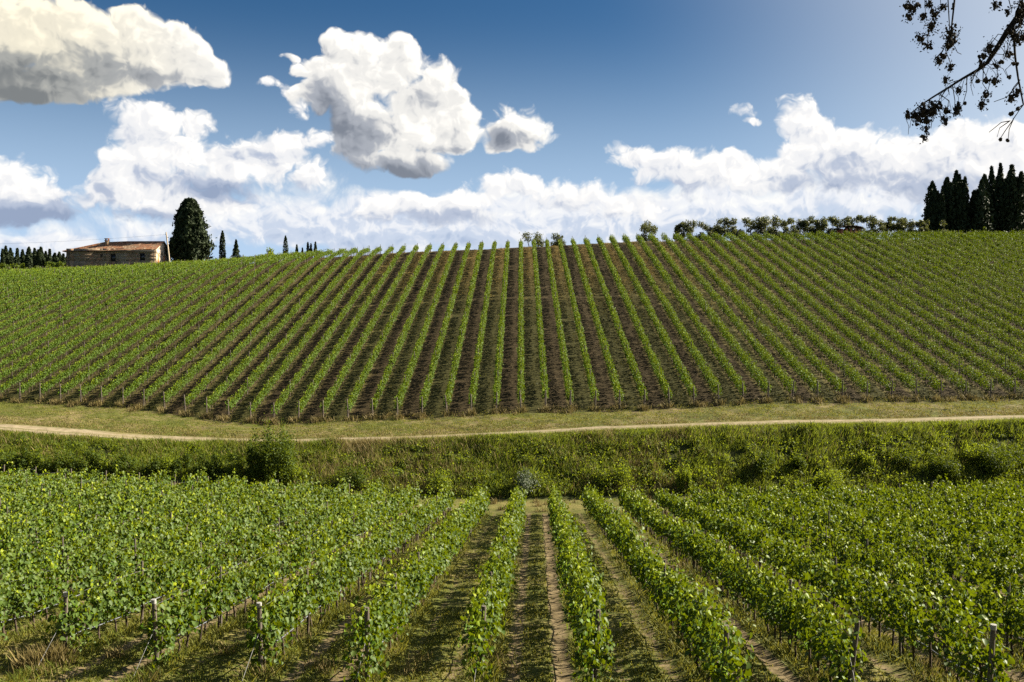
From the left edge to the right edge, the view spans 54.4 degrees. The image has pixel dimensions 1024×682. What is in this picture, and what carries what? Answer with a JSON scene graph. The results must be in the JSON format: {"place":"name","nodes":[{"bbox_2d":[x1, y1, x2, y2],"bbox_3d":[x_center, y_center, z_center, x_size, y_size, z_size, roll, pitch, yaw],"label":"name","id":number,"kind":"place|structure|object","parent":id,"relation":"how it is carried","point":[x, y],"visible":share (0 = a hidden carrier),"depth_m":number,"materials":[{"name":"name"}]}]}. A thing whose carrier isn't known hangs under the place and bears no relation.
{"place":"outdoors","nodes":[
{"label":"outdoors","id":0,"kind":"place"},
{"bbox_2d":[0,239,1023,424],"bbox_3d":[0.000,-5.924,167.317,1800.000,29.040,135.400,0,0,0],"label":"vineyard hill","id":1,"kind":"structure","parent":0,"point":[459,398],"depth_m":125.85,"materials":[{"name":"green plant"}]},
{"bbox_2d":[0,261,175,329],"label":"vine trellis","id":2,"kind":"object","parent":1,"relation":"on","point":[29,311],"visible":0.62,"depth_m":158.60,"materials":[{"name":"green plant"}]},
{"bbox_2d":[0,261,185,340],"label":"vine trellis","id":3,"kind":"object","parent":1,"relation":"on","point":[59,303],"visible":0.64,"depth_m":153.39,"materials":[{"name":"green plant"}]},
{"bbox_2d":[0,260,197,349],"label":"vine trellis","id":4,"kind":"object","parent":1,"relation":"on","point":[100,290],"visible":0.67,"depth_m":152.21,"materials":[{"name":"green plant"}]},
{"bbox_2d":[0,258,210,357],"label":"vine trellis","id":5,"kind":"object","parent":1,"relation":"on","point":[4,351],"visible":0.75,"depth_m":147.09,"materials":[{"name":"green plant"}]},
{"bbox_2d":[0,258,226,369],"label":"vine trellis","id":6,"kind":"object","parent":1,"relation":"on","point":[50,335],"visible":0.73,"depth_m":143.49,"materials":[{"name":"green plant"}]},
{"bbox_2d":[62,238,168,270],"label":"farmhouse","id":7,"kind":"object","parent":1,"relation":"on","point":[106,252],"visible":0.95,"depth_m":209.05,"materials":[{"name":"stone"}]},
{"bbox_2d":[0,255,232,395],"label":"vine trellis","id":8,"kind":"object","parent":1,"relation":"on","point":[31,367],"visible":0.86,"depth_m":134.88,"materials":[{"name":"green plant"}]},
{"bbox_2d":[0,258,238,384],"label":"vine trellis","id":9,"kind":"object","parent":1,"relation":"on","point":[99,316],"visible":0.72,"depth_m":138.53,"materials":[{"name":"green plant"}]},
{"bbox_2d":[17,255,252,398],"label":"vine trellis","id":10,"kind":"object","parent":1,"relation":"on","point":[131,318],"visible":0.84,"depth_m":134.97,"materials":[{"name":"green plant"}]},
{"bbox_2d":[39,255,268,399],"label":"vine trellis","id":11,"kind":"object","parent":1,"relation":"on","point":[121,335],"visible":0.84,"depth_m":133.09,"materials":[{"name":"green plant"}]},
{"bbox_2d":[57,254,280,400],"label":"vine trellis","id":12,"kind":"object","parent":1,"relation":"on","point":[134,339],"visible":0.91,"depth_m":134.11,"materials":[{"name":"green plant"}]},
{"bbox_2d":[78,252,290,401],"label":"vine trellis","id":13,"kind":"object","parent":1,"relation":"on","point":[138,350],"visible":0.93,"depth_m":134.29,"materials":[{"name":"green plant"}]},
{"bbox_2d":[164,197,217,260],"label":"cypress tree","id":14,"kind":"object","parent":1,"relation":"on","point":[189,240],"visible":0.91,"depth_m":214.78,"materials":[{"name":"green plant"}]},
{"bbox_2d":[99,251,298,399],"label":"vine trellis","id":15,"kind":"object","parent":1,"relation":"on","point":[164,344],"visible":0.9,"depth_m":132.06,"materials":[{"name":"green plant"}]},
{"bbox_2d":[121,251,310,401],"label":"vine trellis","id":16,"kind":"object","parent":1,"relation":"on","point":[199,331],"visible":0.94,"depth_m":133.84,"materials":[{"name":"green plant"}]},
{"bbox_2d":[140,249,323,405],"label":"vine trellis","id":17,"kind":"object","parent":1,"relation":"on","point":[246,306],"visible":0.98,"depth_m":131.92,"materials":[{"name":"green plant"}]},
{"bbox_2d":[161,249,332,408],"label":"vine trellis","id":18,"kind":"object","parent":1,"relation":"on","point":[230,336],"visible":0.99,"depth_m":131.40,"materials":[{"name":"green plant"}]},
{"bbox_2d":[183,248,346,411],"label":"vine trellis","id":19,"kind":"object","parent":1,"relation":"on","point":[247,340],"visible":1,"depth_m":130.60,"materials":[{"name":"green plant"}]},
{"bbox_2d":[204,247,357,413],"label":"vine trellis","id":20,"kind":"object","parent":1,"relation":"on","point":[240,368],"visible":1,"depth_m":129.72,"materials":[{"name":"green plant"}]},
{"bbox_2d":[225,246,370,416],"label":"vine trellis","id":21,"kind":"object","parent":1,"relation":"on","point":[237,397],"visible":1,"depth_m":128.88,"materials":[{"name":"green plant"}]},
{"bbox_2d":[249,244,381,417],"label":"vine trellis","id":22,"kind":"object","parent":1,"relation":"on","point":[288,360],"visible":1,"depth_m":129.15,"materials":[{"name":"green plant"}]},
{"bbox_2d":[270,246,393,417],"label":"vine trellis","id":23,"kind":"object","parent":1,"relation":"on","point":[328,333],"visible":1,"depth_m":127.65,"materials":[{"name":"green plant"}]},
{"bbox_2d":[296,244,405,418],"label":"vine trellis","id":24,"kind":"object","parent":1,"relation":"on","point":[333,356],"visible":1,"depth_m":126.52,"materials":[{"name":"green plant"}]},
{"bbox_2d":[318,243,418,418],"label":"vine trellis","id":25,"kind":"object","parent":1,"relation":"on","point":[351,359],"visible":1,"depth_m":126.67,"materials":[{"name":"green plant"}]},
{"bbox_2d":[345,243,431,417],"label":"vine trellis","id":26,"kind":"object","parent":1,"relation":"on","point":[376,352],"visible":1,"depth_m":125.72,"materials":[{"name":"green plant"}]},
{"bbox_2d":[369,242,444,413],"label":"vine trellis","id":27,"kind":"object","parent":1,"relation":"on","point":[398,347],"visible":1,"depth_m":126.92,"materials":[{"name":"green plant"}]},
{"bbox_2d":[394,242,457,413],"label":"vine trellis","id":28,"kind":"object","parent":1,"relation":"on","point":[409,371],"visible":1,"depth_m":125.54,"materials":[{"name":"green plant"}]},
{"bbox_2d":[419,241,470,413],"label":"vine trellis","id":29,"kind":"object","parent":1,"relation":"on","point":[426,389],"visible":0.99,"depth_m":125.70,"materials":[{"name":"green plant"}]},
{"bbox_2d":[443,240,483,409],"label":"vine trellis","id":30,"kind":"object","parent":1,"relation":"on","point":[459,345],"visible":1,"depth_m":125.93,"materials":[{"name":"green plant"}]},
{"bbox_2d":[468,241,496,409],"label":"vine trellis","id":31,"kind":"object","parent":1,"relation":"on","point":[474,377],"visible":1,"depth_m":125.78,"materials":[{"name":"green plant"}]},
{"bbox_2d":[492,240,509,407],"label":"vine trellis","id":32,"kind":"object","parent":1,"relation":"on","point":[499,362],"visible":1,"depth_m":125.04,"materials":[{"name":"green plant"}]},
{"bbox_2d":[515,239,525,407],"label":"vine trellis","id":33,"kind":"object","parent":1,"relation":"on","point":[520,368],"visible":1,"depth_m":124.73,"materials":[{"name":"green plant"}]},
{"bbox_2d":[531,238,549,405],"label":"vine trellis","id":34,"kind":"object","parent":1,"relation":"on","point":[542,353],"visible":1,"depth_m":126.37,"materials":[{"name":"green plant"}]},
{"bbox_2d":[544,237,573,406],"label":"vine trellis","id":35,"kind":"object","parent":1,"relation":"on","point":[563,352],"visible":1,"depth_m":125.76,"materials":[{"name":"green plant"}]},
{"bbox_2d":[557,237,599,408],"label":"vine trellis","id":36,"kind":"object","parent":1,"relation":"on","point":[590,377],"visible":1,"depth_m":125.55,"materials":[{"name":"green plant"}]},
{"bbox_2d":[570,237,624,407],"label":"vine trellis","id":37,"kind":"object","parent":1,"relation":"on","point":[607,357],"visible":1,"depth_m":125.39,"materials":[{"name":"green plant"}]},
{"bbox_2d":[583,237,647,403],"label":"vine trellis","id":38,"kind":"object","parent":1,"relation":"on","point":[616,321],"visible":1,"depth_m":127.38,"materials":[{"name":"green plant"}]},
{"bbox_2d":[596,237,672,405],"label":"vine trellis","id":39,"kind":"object","parent":1,"relation":"on","point":[630,308],"visible":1,"depth_m":127.00,"materials":[{"name":"green plant"}]},
{"bbox_2d":[609,234,697,402],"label":"vine trellis","id":40,"kind":"object","parent":1,"relation":"on","point":[649,309],"visible":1,"depth_m":127.29,"materials":[{"name":"green plant"}]},
{"bbox_2d":[622,233,721,399],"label":"vine trellis","id":41,"kind":"object","parent":1,"relation":"on","point":[709,377],"visible":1,"depth_m":125.70,"materials":[{"name":"green plant"}]},
{"bbox_2d":[635,234,746,399],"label":"vine trellis","id":42,"kind":"object","parent":1,"relation":"on","point":[697,324],"visible":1,"depth_m":126.54,"materials":[{"name":"green plant"}]},
{"bbox_2d":[647,232,770,396],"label":"vine trellis","id":43,"kind":"object","parent":1,"relation":"on","point":[681,277],"visible":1,"depth_m":127.04,"materials":[{"name":"green plant"}]},
{"bbox_2d":[661,232,796,398],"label":"vine trellis","id":44,"kind":"object","parent":1,"relation":"on","point":[678,253],"visible":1,"depth_m":126.92,"materials":[{"name":"green plant"}]},
{"bbox_2d":[673,231,820,398],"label":"vine trellis","id":45,"kind":"object","parent":1,"relation":"on","point":[743,309],"visible":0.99,"depth_m":126.43,"materials":[{"name":"green plant"}]},
{"bbox_2d":[686,232,846,396],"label":"vine trellis","id":46,"kind":"object","parent":1,"relation":"on","point":[733,279],"visible":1,"depth_m":127.09,"materials":[{"name":"green plant"}]},
{"bbox_2d":[699,232,869,395],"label":"vine trellis","id":47,"kind":"object","parent":1,"relation":"on","point":[731,262],"visible":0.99,"depth_m":128.23,"materials":[{"name":"green plant"}]},
{"bbox_2d":[712,232,895,395],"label":"vine trellis","id":48,"kind":"object","parent":1,"relation":"on","point":[751,266],"visible":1,"depth_m":128.22,"materials":[{"name":"green plant"}]},
{"bbox_2d":[725,232,919,395],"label":"vine trellis","id":49,"kind":"object","parent":1,"relation":"on","point":[822,311],"visible":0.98,"depth_m":127.07,"materials":[{"name":"green plant"}]},
{"bbox_2d":[738,231,943,396],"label":"vine trellis","id":50,"kind":"object","parent":1,"relation":"on","point":[783,267],"visible":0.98,"depth_m":127.40,"materials":[{"name":"green plant"}]},
{"bbox_2d":[752,232,968,395],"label":"vine trellis","id":51,"kind":"object","parent":1,"relation":"on","point":[815,277],"visible":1,"depth_m":127.89,"materials":[{"name":"green plant"}]},
{"bbox_2d":[763,229,995,397],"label":"vine trellis","id":52,"kind":"object","parent":1,"relation":"on","point":[813,265],"visible":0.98,"depth_m":126.81,"materials":[{"name":"green plant"}]},
{"bbox_2d":[778,231,1019,394],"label":"vine trellis","id":53,"kind":"object","parent":1,"relation":"on","point":[894,307],"visible":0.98,"depth_m":127.66,"materials":[{"name":"green plant"}]},
{"bbox_2d":[790,230,1023,384],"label":"vine trellis","id":54,"kind":"object","parent":1,"relation":"on","point":[905,301],"visible":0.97,"depth_m":131.68,"materials":[{"name":"green plant"}]},
{"bbox_2d":[802,230,1023,365],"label":"vine trellis","id":55,"kind":"object","parent":1,"relation":"on","point":[909,294],"visible":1,"depth_m":135.03,"materials":[{"name":"green plant"}]},
{"bbox_2d":[816,230,1023,355],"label":"vine trellis","id":56,"kind":"object","parent":1,"relation":"on","point":[962,311],"visible":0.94,"depth_m":138.90,"materials":[{"name":"green plant"}]},
{"bbox_2d":[829,230,1023,343],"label":"vine trellis","id":57,"kind":"object","parent":1,"relation":"on","point":[943,291],"visible":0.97,"depth_m":144.85,"materials":[{"name":"green plant"}]},
{"bbox_2d":[842,230,1023,331],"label":"vine trellis","id":58,"kind":"object","parent":1,"relation":"on","point":[915,267],"visible":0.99,"depth_m":148.04,"materials":[{"name":"green plant"}]},
{"bbox_2d":[854,230,1023,318],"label":"vine trellis","id":59,"kind":"object","parent":1,"relation":"on","point":[891,247],"visible":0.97,"depth_m":152.10,"materials":[{"name":"green plant"}]},
{"bbox_2d":[921,176,959,232],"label":"conifer tree","id":60,"kind":"object","parent":1,"relation":"on","point":[947,188],"visible":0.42,"depth_m":228.18,"materials":[{"name":"green plant"}]},
{"bbox_2d":[869,230,1023,308],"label":"vine trellis","id":61,"kind":"object","parent":1,"relation":"on","point":[948,267],"visible":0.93,"depth_m":155.14,"materials":[{"name":"green plant"}]},
{"bbox_2d":[880,230,1023,299],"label":"vine trellis","id":62,"kind":"object","parent":1,"relation":"on","point":[919,247],"visible":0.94,"depth_m":158.84,"materials":[{"name":"green plant"}]},
{"bbox_2d":[950,175,985,238],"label":"conifer tree","id":63,"kind":"object","parent":1,"relation":"on","point":[963,210],"visible":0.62,"depth_m":225.96,"materials":[{"name":"green plant"}]},
{"bbox_2d":[968,174,996,239],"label":"conifer tree","id":64,"kind":"object","parent":1,"relation":"on","point":[982,192],"visible":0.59,"depth_m":223.69,"materials":[{"name":"green plant"}]},
{"bbox_2d":[990,164,1023,239],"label":"conifer tree","id":65,"kind":"object","parent":1,"relation":"on","point":[1008,203],"visible":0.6,"depth_m":226.71,"materials":[{"name":"green plant"}]},
{"bbox_2d":[0,490,1023,681],"bbox_3d":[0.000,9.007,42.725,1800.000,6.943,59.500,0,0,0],"label":"vineyard field","id":66,"kind":"structure","parent":0,"point":[554,620],"depth_m":27.02,"materials":[{"name":"green plant"}]},
{"bbox_2d":[0,462,106,497],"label":"vine trellis","id":67,"kind":"object","parent":66,"relation":"on","point":[35,481],"visible":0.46,"depth_m":64.20,"materials":[{"name":"green plant"}]},
{"bbox_2d":[0,465,139,507],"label":"vine trellis","id":68,"kind":"object","parent":66,"relation":"on","point":[39,491],"visible":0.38,"depth_m":59.42,"materials":[{"name":"green plant"}]},
{"bbox_2d":[0,465,176,520],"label":"vine trellis","id":69,"kind":"object","parent":66,"relation":"on","point":[110,485],"visible":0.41,"depth_m":59.58,"materials":[{"name":"green plant"}]},
{"bbox_2d":[0,465,208,537],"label":"vine trellis","id":70,"kind":"object","parent":66,"relation":"on","point":[77,500],"visible":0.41,"depth_m":52.90,"materials":[{"name":"green plant"}]},
{"bbox_2d":[0,468,246,549],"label":"vine trellis","id":71,"kind":"object","parent":66,"relation":"on","point":[99,510],"visible":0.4,"depth_m":48.60,"materials":[{"name":"green plant"}]},
{"bbox_2d":[0,473,277,570],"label":"vine trellis","id":72,"kind":"object","parent":66,"relation":"on","point":[70,526],"visible":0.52,"depth_m":45.03,"materials":[{"name":"green plant"}]},
{"bbox_2d":[0,473,316,597],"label":"vine trellis","id":73,"kind":"object","parent":66,"relation":"on","point":[133,528],"visible":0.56,"depth_m":38.97,"materials":[{"name":"green plant"}]},
{"bbox_2d":[0,476,352,641],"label":"vine trellis","id":74,"kind":"object","parent":66,"relation":"on","point":[20,603],"visible":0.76,"depth_m":32.53,"materials":[{"name":"green plant"}]},
{"bbox_2d":[37,478,385,663],"bbox_3d":[-10.050,8.852,47.316,1.456,6.710,49.610,0,0,1],"label":"vine trellis","id":75,"kind":"object","parent":66,"relation":"on","point":[170,572],"visible":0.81,"depth_m":30.12,"materials":[{"name":"green plant"}]},
{"bbox_2d":[134,482,423,674],"bbox_3d":[-7.611,8.903,47.136,1.430,6.971,50.848,0,0,1],"label":"vine trellis","id":76,"kind":"object","parent":66,"relation":"on","point":[265,565],"visible":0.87,"depth_m":29.17,"materials":[{"name":"green plant"}]},
{"bbox_2d":[239,481,455,680],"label":"vine trellis","id":77,"kind":"object","parent":66,"relation":"on","point":[282,612],"visible":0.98,"depth_m":28.93,"materials":[{"name":"green plant"}]},
{"bbox_2d":[335,483,490,681],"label":"vine trellis","id":78,"kind":"object","parent":66,"relation":"on","point":[407,589],"visible":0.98,"depth_m":27.21,"materials":[{"name":"green plant"}]},
{"bbox_2d":[458,480,527,681],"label":"vine trellis","id":79,"kind":"object","parent":66,"relation":"on","point":[490,597],"visible":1,"depth_m":26.14,"materials":[{"name":"green plant"}]},
{"bbox_2d":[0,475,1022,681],"bbox_3d":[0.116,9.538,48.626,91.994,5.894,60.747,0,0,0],"label":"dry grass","id":80,"kind":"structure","parent":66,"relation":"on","point":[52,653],"depth_m":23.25,"materials":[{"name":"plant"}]},
{"bbox_2d":[545,483,621,681],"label":"vine trellis","id":81,"kind":"object","parent":66,"relation":"on","point":[586,610],"visible":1,"depth_m":24.80,"materials":[{"name":"green plant"}]},
{"bbox_2d":[581,480,755,681],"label":"vine trellis","id":82,"kind":"object","parent":66,"relation":"on","point":[647,568],"visible":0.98,"depth_m":24.82,"materials":[{"name":"green plant"}]},
{"bbox_2d":[618,481,868,681],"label":"vine trellis","id":83,"kind":"object","parent":66,"relation":"on","point":[749,585],"visible":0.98,"depth_m":26.08,"materials":[{"name":"green plant"}]},
{"bbox_2d":[652,488,1022,681],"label":"vine trellis","id":84,"kind":"object","parent":66,"relation":"on","point":[826,577],"visible":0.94,"depth_m":25.01,"materials":[{"name":"green plant"}]},
{"bbox_2d":[686,481,1023,661],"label":"vine trellis","id":85,"kind":"object","parent":66,"relation":"on","point":[1012,616],"visible":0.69,"depth_m":31.71,"materials":[{"name":"green plant"}]},
{"bbox_2d":[723,482,1023,601],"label":"vine trellis","id":86,"kind":"object","parent":66,"relation":"on","point":[1004,573],"visible":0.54,"depth_m":36.81,"materials":[{"name":"green plant"}]},
{"bbox_2d":[759,482,1023,581],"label":"vine trellis","id":87,"kind":"object","parent":66,"relation":"on","point":[991,544],"visible":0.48,"depth_m":41.06,"materials":[{"name":"green plant"}]},
{"bbox_2d":[795,479,1023,562],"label":"vine trellis","id":88,"kind":"object","parent":66,"relation":"on","point":[970,525],"visible":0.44,"depth_m":47.44,"materials":[{"name":"green plant"}]},
{"bbox_2d":[831,482,1023,541],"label":"vine trellis","id":89,"kind":"object","parent":66,"relation":"on","point":[913,500],"visible":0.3,"depth_m":53.10,"materials":[{"name":"green plant"}]},
{"bbox_2d":[864,479,1023,530],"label":"vine trellis","id":90,"kind":"object","parent":66,"relation":"on","point":[967,503],"visible":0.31,"depth_m":55.00,"materials":[{"name":"green plant"}]},
{"bbox_2d":[898,478,1023,518],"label":"vine trellis","id":91,"kind":"object","parent":66,"relation":"on","point":[1004,495],"visible":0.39,"depth_m":61.79,"materials":[{"name":"green plant"}]},
{"bbox_2d":[0,394,1023,438],"bbox_3d":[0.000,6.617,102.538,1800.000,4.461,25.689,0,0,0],"label":"verge ground","id":92,"kind":"structure","parent":0,"point":[117,411],"depth_m":96.60,"materials":[{"name":"green plant"}]},
{"bbox_2d":[0,391,1023,424],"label":"rank grass","id":93,"kind":"structure","parent":92,"relation":"on","point":[644,407],"depth_m":100.25,"materials":[{"name":"green plant"}]},
{"bbox_2d":[0,416,1023,499],"bbox_3d":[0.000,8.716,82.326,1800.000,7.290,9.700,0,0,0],"label":"bank ground","id":94,"kind":"structure","parent":0,"point":[683,447],"depth_m":81.49,"materials":[{"name":"green plant"}]},
{"bbox_2d":[246,413,298,481],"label":"shrub","id":95,"kind":"object","parent":94,"relation":"on","point":[274,464],"visible":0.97,"depth_m":78.09,"materials":[{"name":"green plant"}]},
{"bbox_2d":[0,419,1023,495],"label":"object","id":96,"kind":"structure","parent":94,"relation":"on","point":[361,442],"depth_m":81.94,"materials":[{"name":"green plant"}]},
{"bbox_2d":[972,440,1018,472],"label":"shrub","id":97,"kind":"object","parent":94,"relation":"on","point":[992,459],"visible":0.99,"depth_m":79.11,"materials":[{"name":"green plant"}]},
{"bbox_2d":[0,414,1023,442],"bbox_3d":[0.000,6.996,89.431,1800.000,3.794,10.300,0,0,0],"label":"dirt track","id":98,"kind":"structure","parent":0,"point":[59,430],"depth_m":89.62,"materials":[{"name":"beige soil"}]},
{"bbox_2d":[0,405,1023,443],"bbox_3d":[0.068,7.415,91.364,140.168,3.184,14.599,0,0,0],"label":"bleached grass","id":99,"kind":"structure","parent":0,"point":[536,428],"depth_m":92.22,"materials":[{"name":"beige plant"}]},
{"bbox_2d":[0,0,1023,261],"label":"sky","id":100,"kind":"structure","parent":0,"point":[334,124],"materials":[{"name":"blue"}]},
{"bbox_2d":[7,474,1021,513],"bbox_3d":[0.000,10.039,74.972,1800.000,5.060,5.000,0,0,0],"label":"farm path","id":101,"kind":"structure","parent":0,"point":[575,507],"depth_m":75.44,"materials":[{"name":"beige soil"}]},
{"bbox_3d":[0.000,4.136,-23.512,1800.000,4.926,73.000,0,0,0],"label":"grassy bank ground","id":102,"kind":"structure","parent":0,"visible":0},
{"bbox_2d":[899,0,1023,143],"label":"overhanging tree","id":103,"kind":"object","parent":102,"relation":"on","point":[949,43],"visible":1,"depth_m":8.99,"materials":[{"name":"black plant"}]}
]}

